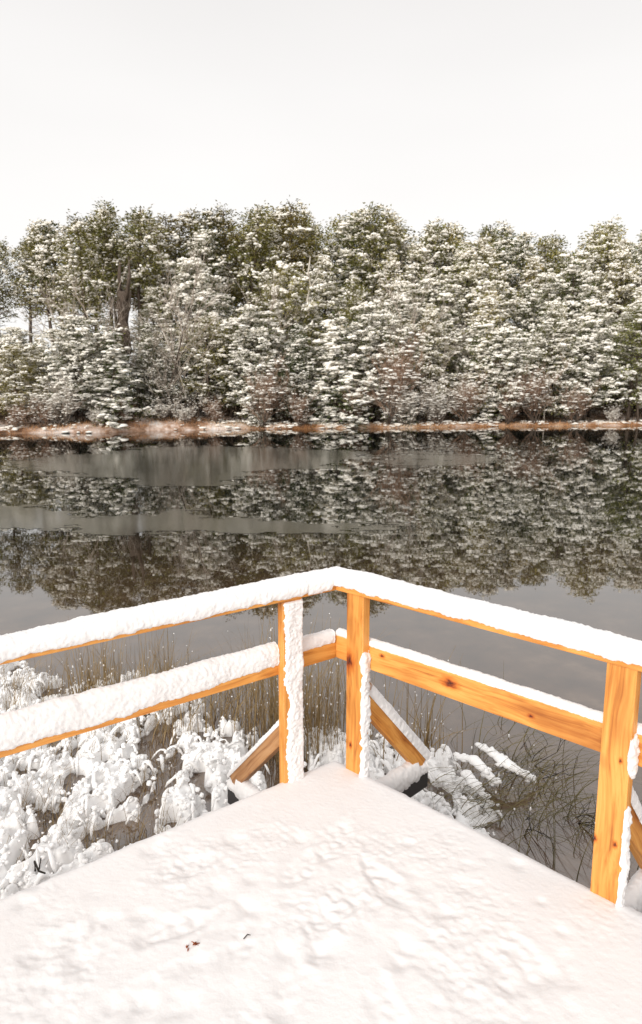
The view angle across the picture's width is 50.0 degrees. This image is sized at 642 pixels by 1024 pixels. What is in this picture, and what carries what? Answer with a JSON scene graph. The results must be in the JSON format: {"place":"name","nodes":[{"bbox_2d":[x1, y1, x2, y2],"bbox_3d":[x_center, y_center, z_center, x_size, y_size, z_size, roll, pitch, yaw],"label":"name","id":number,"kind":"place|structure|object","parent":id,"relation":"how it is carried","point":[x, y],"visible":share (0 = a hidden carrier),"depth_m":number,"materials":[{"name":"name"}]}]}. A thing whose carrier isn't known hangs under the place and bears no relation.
{"place":"outdoors","nodes":[
{"label":"outdoors","id":0,"kind":"place"},
{"bbox_2d":[115,256,131,354],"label":"dead tree","id":1,"kind":"object","parent":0,"point":[123,295],"visible":0.85,"depth_m":50.70,"materials":[{"name":"brown wood"}]},
{"bbox_2d":[0,425,641,887],"bbox_3d":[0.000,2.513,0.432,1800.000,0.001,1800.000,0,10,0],"label":"water","id":2,"kind":"structure","parent":0,"point":[546,521],"depth_m":10.68,"materials":[{"name":"grey liquid"}]},
{"bbox_2d":[0,445,383,486],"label":"ice","id":3,"kind":"structure","parent":2,"relation":"on","point":[202,465],"depth_m":25.46,"materials":[{"name":"grey ice"}]},
{"bbox_2d":[0,504,430,534],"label":"ice","id":4,"kind":"structure","parent":2,"relation":"on","point":[21,516],"depth_m":13.60,"materials":[{"name":"grey ice"}]},
{"bbox_2d":[0,604,494,866],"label":"reeds","id":5,"kind":"object","parent":2,"relation":"in","point":[272,710],"visible":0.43,"depth_m":5.09,"materials":[{"name":"brown plant"}]},
{"bbox_2d":[1,608,594,847],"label":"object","id":6,"kind":"structure","parent":5,"relation":"on","point":[222,718],"depth_m":4.87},
{"bbox_2d":[0,661,504,898],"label":"marsh snow","id":7,"kind":"structure","parent":2,"relation":"on","point":[65,860],"depth_m":4.43,"materials":[{"name":"white snow"}]},
{"bbox_2d":[355,451,509,469],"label":"ice","id":8,"kind":"structure","parent":2,"relation":"on","point":[406,461],"depth_m":27.01,"materials":[{"name":"grey ice"}]},
{"bbox_2d":[459,769,503,817],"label":"grass clump","id":9,"kind":"object","parent":2,"relation":"on","point":[469,780],"visible":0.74,"depth_m":4.29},
{"bbox_2d":[453,752,519,808],"bbox_3d":[1.119,1.718,4.462,0.374,0.203,0.499,-2,10,-13],"label":"grass clump","id":10,"kind":"object","parent":2,"relation":"on","point":[484,769],"visible":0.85,"depth_m":4.46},
{"bbox_2d":[475,742,569,801],"bbox_3d":[1.317,1.699,4.579,0.700,0.200,0.407,10,14,44],"label":"grass clump","id":11,"kind":"object","parent":2,"relation":"on","point":[497,757],"visible":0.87,"depth_m":4.51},
{"bbox_2d":[424,669,640,881],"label":"water grass","id":12,"kind":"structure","parent":2,"relation":"on","point":[500,820],"depth_m":4.24,"materials":[{"name":"brown plant"}]},
{"bbox_2d":[0,392,641,433],"bbox_3d":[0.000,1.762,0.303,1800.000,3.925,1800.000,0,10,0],"label":"ground","id":13,"kind":"structure","parent":0,"point":[100,429],"depth_m":50.85,"materials":[{"name":"white snow"}]},
{"bbox_2d":[0,236,23,333],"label":"pine tree","id":14,"kind":"object","parent":13,"relation":"on","point":[3,270],"visible":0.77,"depth_m":56.25,"materials":[{"name":"green plant"}]},
{"bbox_2d":[0,326,50,406],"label":"pine tree","id":15,"kind":"object","parent":13,"relation":"on","point":[16,335],"visible":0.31,"depth_m":47.97,"materials":[{"name":"green plant"}]},
{"bbox_2d":[0,343,52,425],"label":"pine tree","id":16,"kind":"object","parent":13,"relation":"on","point":[16,375],"visible":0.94,"depth_m":45.79,"materials":[{"name":"green plant"}]},
{"bbox_2d":[1,232,60,343],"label":"pine tree","id":17,"kind":"object","parent":13,"relation":"on","point":[19,292],"visible":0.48,"depth_m":56.28,"materials":[{"name":"green plant"}]},
{"bbox_2d":[0,219,72,376],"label":"pine tree","id":18,"kind":"object","parent":13,"relation":"on","point":[41,257],"visible":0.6,"depth_m":55.50,"materials":[{"name":"green plant"}]},
{"bbox_2d":[18,335,61,416],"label":"pine tree","id":19,"kind":"object","parent":13,"relation":"on","point":[36,352],"visible":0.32,"depth_m":48.27,"materials":[{"name":"green plant"}]},
{"bbox_2d":[18,219,81,354],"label":"pine tree","id":20,"kind":"object","parent":13,"relation":"on","point":[51,232],"visible":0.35,"depth_m":55.85,"materials":[{"name":"green plant"}]},
{"bbox_2d":[15,367,85,426],"bbox_3d":[-17.235,-7.497,45.300,5.078,3.862,5.432,2,10,12],"label":"bare shrub","id":21,"kind":"object","parent":13,"relation":"on","point":[60,408],"visible":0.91,"depth_m":44.86,"materials":[{"name":"brown plant"}]},
{"bbox_2d":[19,257,126,418],"bbox_3d":[-17.289,-12.025,47.586,7.999,11.335,5.299,-1,10,-8],"label":"bare tree","id":22,"kind":"object","parent":13,"relation":"on","point":[61,321],"visible":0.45,"depth_m":47.75,"materials":[{"name":"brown plant"}]},
{"bbox_2d":[33,315,122,421],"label":"pine tree","id":23,"kind":"object","parent":13,"relation":"on","point":[70,336],"visible":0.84,"depth_m":45.61,"materials":[{"name":"white plant"}]},
{"bbox_2d":[29,219,144,405],"bbox_3d":[-17.003,-14.411,51.379,7.676,13.675,6.644,6,11,31],"label":"pine tree","id":24,"kind":"object","parent":13,"relation":"on","point":[79,239],"visible":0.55,"depth_m":50.10,"materials":[{"name":"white plant"}]},
{"bbox_2d":[43,209,132,315],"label":"pine tree","id":25,"kind":"object","parent":13,"relation":"on","point":[108,259],"visible":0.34,"depth_m":53.21,"materials":[{"name":"green plant"}]},
{"bbox_2d":[41,250,174,413],"bbox_3d":[-14.929,-12.719,48.756,8.617,12.210,5.708,-8,13,-39],"label":"bare tree","id":26,"kind":"object","parent":13,"relation":"on","point":[64,314],"visible":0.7,"depth_m":48.46,"materials":[{"name":"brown plant"}]},
{"bbox_2d":[82,197,151,328],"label":"pine tree","id":27,"kind":"object","parent":13,"relation":"on","point":[105,217],"visible":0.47,"depth_m":55.53,"materials":[{"name":"green plant"}]},
{"bbox_2d":[78,326,159,430],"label":"spruce tree","id":28,"kind":"object","parent":13,"relation":"on","point":[112,349],"visible":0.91,"depth_m":46.27,"materials":[{"name":"white plant"}]},
{"bbox_2d":[93,204,172,400],"bbox_3d":[-14.628,-16.616,55.067,6.790,15.359,6.045,-5,11,-27],"label":"pine tree","id":29,"kind":"object","parent":13,"relation":"on","point":[134,246],"visible":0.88,"depth_m":54.27,"materials":[{"name":"green plant"}]},
{"bbox_2d":[85,208,180,348],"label":"pine tree","id":30,"kind":"object","parent":13,"relation":"on","point":[166,247],"visible":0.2,"depth_m":58.35,"materials":[{"name":"green plant"}]},
{"bbox_2d":[119,322,183,416],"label":"pine tree","id":31,"kind":"object","parent":13,"relation":"on","point":[147,331],"visible":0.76,"depth_m":49.53,"materials":[{"name":"green plant"}]},
{"bbox_2d":[127,286,185,400],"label":"pine tree","id":32,"kind":"object","parent":13,"relation":"on","point":[149,296],"visible":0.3,"depth_m":53.47,"materials":[{"name":"green plant"}]},
{"bbox_2d":[132,212,189,318],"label":"pine tree","id":33,"kind":"object","parent":13,"relation":"on","point":[170,225],"visible":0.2,"depth_m":62.31,"materials":[{"name":"green plant"}]},
{"bbox_2d":[122,223,235,416],"bbox_3d":[-10.320,-13.814,49.536,9.873,13.990,6.540,1,10,6],"label":"bare tree","id":34,"kind":"object","parent":13,"relation":"on","point":[182,344],"visible":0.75,"depth_m":48.65,"materials":[{"name":"grey plant"}]},
{"bbox_2d":[137,300,220,417],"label":"bare tree","id":35,"kind":"object","parent":13,"relation":"on","point":[203,380],"visible":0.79,"depth_m":49.66,"materials":[{"name":"brown plant"}]},
{"bbox_2d":[156,335,214,413],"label":"pine tree","id":36,"kind":"object","parent":13,"relation":"on","point":[189,378],"visible":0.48,"depth_m":51.34,"materials":[{"name":"green plant"}]},
{"bbox_2d":[138,257,237,404],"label":"pine tree","id":37,"kind":"object","parent":13,"relation":"on","point":[205,279],"visible":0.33,"depth_m":54.35,"materials":[{"name":"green plant"}]},
{"bbox_2d":[156,207,228,320],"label":"pine tree","id":38,"kind":"object","parent":13,"relation":"on","point":[188,223],"visible":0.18,"depth_m":63.19,"materials":[{"name":"green plant"}]},
{"bbox_2d":[154,205,242,390],"bbox_3d":[-10.651,-19.043,61.918,8.590,16.433,8.475,-1,10,-5],"label":"pine tree","id":39,"kind":"object","parent":13,"relation":"on","point":[208,213],"visible":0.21,"depth_m":60.82,"materials":[{"name":"green plant"}]},
{"bbox_2d":[165,313,243,417],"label":"pine tree","id":40,"kind":"object","parent":13,"relation":"on","point":[211,330],"visible":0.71,"depth_m":51.01,"materials":[{"name":"green plant"}]},
{"bbox_2d":[168,226,244,328],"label":"pine tree","id":41,"kind":"object","parent":13,"relation":"on","point":[208,247],"visible":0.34,"depth_m":58.53,"materials":[{"name":"green plant"}]},
{"bbox_2d":[200,200,259,353],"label":"pine tree","id":42,"kind":"object","parent":13,"relation":"on","point":[217,233],"visible":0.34,"depth_m":60.61,"materials":[{"name":"green plant"}]},
{"bbox_2d":[195,314,273,416],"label":"pine tree","id":43,"kind":"object","parent":13,"relation":"on","point":[222,328],"visible":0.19,"depth_m":52.45,"materials":[{"name":"green plant"}]},
{"bbox_2d":[184,232,285,344],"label":"pine tree","id":44,"kind":"object","parent":13,"relation":"on","point":[236,293],"visible":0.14,"depth_m":60.87,"materials":[{"name":"green plant"}]},
{"bbox_2d":[208,200,290,308],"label":"pine tree","id":45,"kind":"object","parent":13,"relation":"on","point":[256,246],"visible":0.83,"depth_m":59.05,"materials":[{"name":"green plant"}]},
{"bbox_2d":[209,304,294,421],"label":"pine tree","id":46,"kind":"object","parent":13,"relation":"on","point":[259,333],"visible":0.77,"depth_m":50.30,"materials":[{"name":"white plant"}]},
{"bbox_2d":[234,370,273,426],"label":"spruce tree","id":47,"kind":"object","parent":13,"relation":"on","point":[250,420],"visible":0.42,"depth_m":50.69,"materials":[{"name":"green plant"}]},
{"bbox_2d":[211,259,305,418],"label":"bare tree","id":48,"kind":"object","parent":13,"relation":"on","point":[272,290],"visible":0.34,"depth_m":51.00,"materials":[{"name":"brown plant"}]},
{"bbox_2d":[239,348,295,428],"bbox_3d":[-3.919,-8.728,49.165,4.025,5.647,6.852,1,10,8],"label":"bare shrub","id":49,"kind":"object","parent":13,"relation":"on","point":[269,389],"visible":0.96,"depth_m":49.52,"materials":[{"name":"brown plant"}]},
{"bbox_2d":[228,267,326,377],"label":"pine tree","id":50,"kind":"object","parent":13,"relation":"on","point":[270,278],"visible":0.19,"depth_m":55.12,"materials":[{"name":"green plant"}]},
{"bbox_2d":[237,261,334,380],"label":"pine tree","id":51,"kind":"object","parent":13,"relation":"on","point":[287,272],"visible":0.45,"depth_m":54.16,"materials":[{"name":"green plant"}]},
{"bbox_2d":[268,386,321,427],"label":"bare shrub","id":52,"kind":"object","parent":13,"relation":"on","point":[301,406],"visible":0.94,"depth_m":50.23,"materials":[{"name":"brown plant"}]},
{"bbox_2d":[257,195,336,323],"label":"pine tree","id":53,"kind":"object","parent":13,"relation":"on","point":[294,251],"visible":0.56,"depth_m":60.28,"materials":[{"name":"green plant"}]},
{"bbox_2d":[271,335,324,419],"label":"pine tree","id":54,"kind":"object","parent":13,"relation":"on","point":[290,365],"visible":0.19,"depth_m":53.06,"materials":[{"name":"green plant"}]},
{"bbox_2d":[269,323,330,421],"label":"pine tree","id":55,"kind":"object","parent":13,"relation":"on","point":[303,385],"visible":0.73,"depth_m":51.09,"materials":[{"name":"green plant"}]},
{"bbox_2d":[282,219,338,343],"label":"pine tree","id":56,"kind":"object","parent":13,"relation":"on","point":[316,232],"visible":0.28,"depth_m":62.77,"materials":[{"name":"green plant"}]},
{"bbox_2d":[279,200,342,292],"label":"pine tree","id":57,"kind":"object","parent":13,"relation":"on","point":[306,213],"visible":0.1,"depth_m":63.84,"materials":[{"name":"green plant"}]},
{"bbox_2d":[287,254,349,393],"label":"pine tree","id":58,"kind":"object","parent":13,"relation":"on","point":[325,263],"visible":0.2,"depth_m":57.39,"materials":[{"name":"green plant"}]},
{"bbox_2d":[0,761,641,1023],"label":"viewing deck","id":59,"kind":"structure","parent":13,"relation":"on","point":[339,892],"depth_m":2.29,"materials":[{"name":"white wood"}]},
{"bbox_2d":[0,566,641,906],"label":"wooden railing","id":60,"kind":"object","parent":59,"relation":"on","point":[611,733],"visible":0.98,"depth_m":2.68,"materials":[{"name":"orange wood"}]},
{"bbox_2d":[0,376,641,427],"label":"undergrowth","id":61,"kind":"object","parent":13,"relation":"on","point":[370,421],"visible":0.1,"depth_m":53.57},
{"bbox_2d":[0,416,641,433],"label":"shore grass","id":62,"kind":"structure","parent":13,"relation":"on","point":[420,424],"depth_m":51.12,"materials":[{"name":"brown plant"}]},
{"bbox_2d":[303,311,378,428],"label":"spruce tree","id":63,"kind":"object","parent":13,"relation":"on","point":[334,347],"visible":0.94,"depth_m":50.64,"materials":[{"name":"white plant"}]},
{"bbox_2d":[317,271,366,413],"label":"pine tree","id":64,"kind":"object","parent":13,"relation":"on","point":[353,279],"visible":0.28,"depth_m":54.72,"materials":[{"name":"green plant"}]},
{"bbox_2d":[326,248,384,327],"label":"pine tree","id":65,"kind":"object","parent":13,"relation":"on","point":[347,273],"visible":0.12,"depth_m":63.19,"materials":[{"name":"green plant"}]},
{"bbox_2d":[322,212,391,303],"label":"pine tree","id":66,"kind":"object","parent":13,"relation":"on","point":[340,226],"visible":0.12,"depth_m":64.97,"materials":[{"name":"green plant"}]},
{"bbox_2d":[317,207,401,303],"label":"pine tree","id":67,"kind":"object","parent":13,"relation":"on","point":[355,228],"visible":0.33,"depth_m":63.91,"materials":[{"name":"green plant"}]},
{"bbox_2d":[334,201,404,356],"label":"pine tree","id":68,"kind":"object","parent":13,"relation":"on","point":[374,235],"visible":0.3,"depth_m":62.63,"materials":[{"name":"green plant"}]},
{"bbox_2d":[339,299,412,422],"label":"pine tree","id":69,"kind":"object","parent":13,"relation":"on","point":[362,332],"visible":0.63,"depth_m":51.99,"materials":[{"name":"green plant"}]},
{"bbox_2d":[362,251,414,326],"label":"pine tree","id":70,"kind":"object","parent":13,"relation":"on","point":[389,265],"visible":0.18,"depth_m":61.84,"materials":[{"name":"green plant"}]},
{"bbox_2d":[365,316,432,425],"bbox_3d":[5.550,-10.085,50.144,4.944,7.707,8.415,1,10,8],"label":"bare shrub","id":71,"kind":"object","parent":13,"relation":"on","point":[400,373],"visible":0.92,"depth_m":50.52,"materials":[{"name":"brown plant"}]},
{"bbox_2d":[374,204,427,295],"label":"pine tree","id":72,"kind":"object","parent":13,"relation":"on","point":[388,217],"visible":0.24,"depth_m":65.84,"materials":[{"name":"green plant"}]},
{"bbox_2d":[364,367,448,426],"bbox_3d":[6.310,-8.557,51.638,6.207,4.384,6.639,1,10,6],"label":"bare shrub","id":73,"kind":"object","parent":13,"relation":"on","point":[409,404],"visible":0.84,"depth_m":51.04,"materials":[{"name":"brown plant"}]},
{"bbox_2d":[376,281,439,391],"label":"pine tree","id":74,"kind":"object","parent":13,"relation":"on","point":[405,310],"visible":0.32,"depth_m":56.49,"materials":[{"name":"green plant"}]},
{"bbox_2d":[354,251,469,418],"bbox_3d":[7.661,-14.201,54.419,9.733,13.791,6.447,-15,18,-56],"label":"bare tree","id":75,"kind":"object","parent":13,"relation":"on","point":[414,309],"visible":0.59,"depth_m":53.90,"materials":[{"name":"brown plant"}]},
{"bbox_2d":[386,241,452,390],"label":"pine tree","id":76,"kind":"object","parent":13,"relation":"on","point":[412,260],"visible":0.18,"depth_m":62.74,"materials":[{"name":"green plant"}]},
{"bbox_2d":[397,216,462,295],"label":"pine tree","id":77,"kind":"object","parent":13,"relation":"on","point":[433,240],"visible":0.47,"depth_m":64.15,"materials":[{"name":"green plant"}]},
{"bbox_2d":[398,302,462,421],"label":"pine tree","id":78,"kind":"object","parent":13,"relation":"on","point":[428,340],"visible":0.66,"depth_m":54.48,"materials":[{"name":"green plant"}]},
{"bbox_2d":[409,373,464,425],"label":"bare shrub","id":79,"kind":"object","parent":13,"relation":"on","point":[430,406],"visible":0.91,"depth_m":52.40,"materials":[{"name":"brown plant"}]},
{"bbox_2d":[398,278,481,393],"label":"pine tree","id":80,"kind":"object","parent":13,"relation":"on","point":[433,294],"visible":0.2,"depth_m":58.27,"materials":[{"name":"white plant"}]},
{"bbox_2d":[428,319,476,414],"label":"pine tree","id":81,"kind":"object","parent":13,"relation":"on","point":[454,333],"visible":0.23,"depth_m":57.50,"materials":[{"name":"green plant"}]},
{"bbox_2d":[445,371,492,421],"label":"bare shrub","id":82,"kind":"object","parent":13,"relation":"on","point":[466,401],"visible":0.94,"depth_m":53.22,"materials":[{"name":"brown plant"}]},
{"bbox_2d":[419,240,523,402],"bbox_3d":[13.339,-16.841,61.690,9.387,14.203,10.443,3,10,17],"label":"pine tree","id":83,"kind":"object","parent":13,"relation":"on","point":[467,278],"visible":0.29,"depth_m":59.92,"materials":[{"name":"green plant"}]},
{"bbox_2d":[446,322,507,422],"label":"spruce tree","id":84,"kind":"object","parent":13,"relation":"on","point":[486,413],"visible":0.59,"depth_m":54.97,"materials":[{"name":"white plant"}]},
{"bbox_2d":[450,233,520,387],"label":"pine tree","id":85,"kind":"object","parent":13,"relation":"on","point":[486,251],"visible":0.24,"depth_m":59.79,"materials":[{"name":"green plant"}]},
{"bbox_2d":[450,289,532,413],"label":"pine tree","id":86,"kind":"object","parent":13,"relation":"on","point":[490,299],"visible":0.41,"depth_m":55.48,"materials":[{"name":"white plant"}]},
{"bbox_2d":[460,240,535,372],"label":"pine tree","id":87,"kind":"object","parent":13,"relation":"on","point":[502,253],"visible":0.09,"depth_m":65.74,"materials":[{"name":"white plant"}]},
{"bbox_2d":[466,326,542,422],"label":"pine tree","id":88,"kind":"object","parent":13,"relation":"on","point":[509,353],"visible":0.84,"depth_m":53.86,"materials":[{"name":"white plant"}]},
{"bbox_2d":[489,220,533,324],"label":"pine tree","id":89,"kind":"object","parent":13,"relation":"on","point":[504,240],"visible":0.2,"depth_m":68.89,"materials":[{"name":"white plant"}]},
{"bbox_2d":[495,367,540,425],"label":"bare shrub","id":90,"kind":"object","parent":13,"relation":"on","point":[513,409],"visible":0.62,"depth_m":53.49,"materials":[{"name":"brown plant"}]},
{"bbox_2d":[494,280,560,386],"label":"pine tree","id":91,"kind":"object","parent":13,"relation":"on","point":[525,305],"visible":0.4,"depth_m":60.11,"materials":[{"name":"white plant"}]},
{"bbox_2d":[498,231,558,324],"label":"pine tree","id":92,"kind":"object","parent":13,"relation":"on","point":[523,240],"visible":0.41,"depth_m":66.83,"materials":[{"name":"white plant"}]},
{"bbox_2d":[500,255,560,355],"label":"pine tree","id":93,"kind":"object","parent":13,"relation":"on","point":[535,266],"visible":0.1,"depth_m":64.98,"materials":[{"name":"white plant"}]},
{"bbox_2d":[490,352,571,423],"bbox_3d":[16.058,-9.793,54.827,3.981,5.585,6.776,-8,12,-38],"label":"bare shrub","id":94,"kind":"object","parent":13,"relation":"on","point":[533,401],"visible":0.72,"depth_m":53.88,"materials":[{"name":"brown plant"}]},
{"bbox_2d":[511,234,569,390],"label":"pine tree","id":95,"kind":"object","parent":13,"relation":"on","point":[546,245],"visible":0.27,"depth_m":68.25,"materials":[{"name":"green plant"}]},
{"bbox_2d":[514,301,588,420],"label":"pine tree","id":96,"kind":"object","parent":13,"relation":"on","point":[550,328],"visible":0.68,"depth_m":55.54,"materials":[{"name":"white plant"}]},
{"bbox_2d":[531,302,588,414],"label":"pine tree","id":97,"kind":"object","parent":13,"relation":"on","point":[564,313],"visible":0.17,"depth_m":57.00,"materials":[{"name":"white plant"}]},
{"bbox_2d":[519,251,615,391],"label":"pine tree","id":98,"kind":"object","parent":13,"relation":"on","point":[572,265],"visible":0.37,"depth_m":62.28,"materials":[{"name":"white plant"}]},
{"bbox_2d":[534,377,600,424],"bbox_3d":[19.491,-8.886,54.584,5.864,4.028,3.445,1,10,5],"label":"bare shrub","id":99,"kind":"object","parent":13,"relation":"on","point":[583,402],"visible":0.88,"depth_m":54.44,"materials":[{"name":"brown plant"}]},
{"bbox_2d":[545,315,627,421],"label":"pine tree","id":100,"kind":"object","parent":13,"relation":"on","point":[588,323],"visible":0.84,"depth_m":55.16,"materials":[{"name":"white plant"}]},
{"bbox_2d":[549,299,635,416],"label":"pine tree","id":101,"kind":"object","parent":13,"relation":"on","point":[591,307],"visible":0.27,"depth_m":57.61,"materials":[{"name":"white plant"}]},
{"bbox_2d":[574,215,633,388],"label":"pine tree","id":102,"kind":"object","parent":13,"relation":"on","point":[597,254],"visible":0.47,"depth_m":67.88,"materials":[{"name":"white plant"}]},
{"bbox_2d":[584,299,641,420],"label":"pine tree","id":103,"kind":"object","parent":13,"relation":"on","point":[635,318],"visible":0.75,"depth_m":56.06,"materials":[{"name":"white plant"}]},
{"bbox_2d":[586,239,641,397],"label":"pine tree","id":104,"kind":"object","parent":13,"relation":"on","point":[622,274],"visible":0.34,"depth_m":63.28,"materials":[{"name":"white plant"}]},
{"bbox_2d":[599,287,641,416],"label":"pine tree","id":105,"kind":"object","parent":13,"relation":"on","point":[628,335],"visible":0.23,"depth_m":59.01,"materials":[{"name":"green plant"}]},
{"bbox_2d":[0,0,641,391],"label":"sky","id":106,"kind":"structure","parent":0,"point":[526,115],"materials":[{"name":"white"}]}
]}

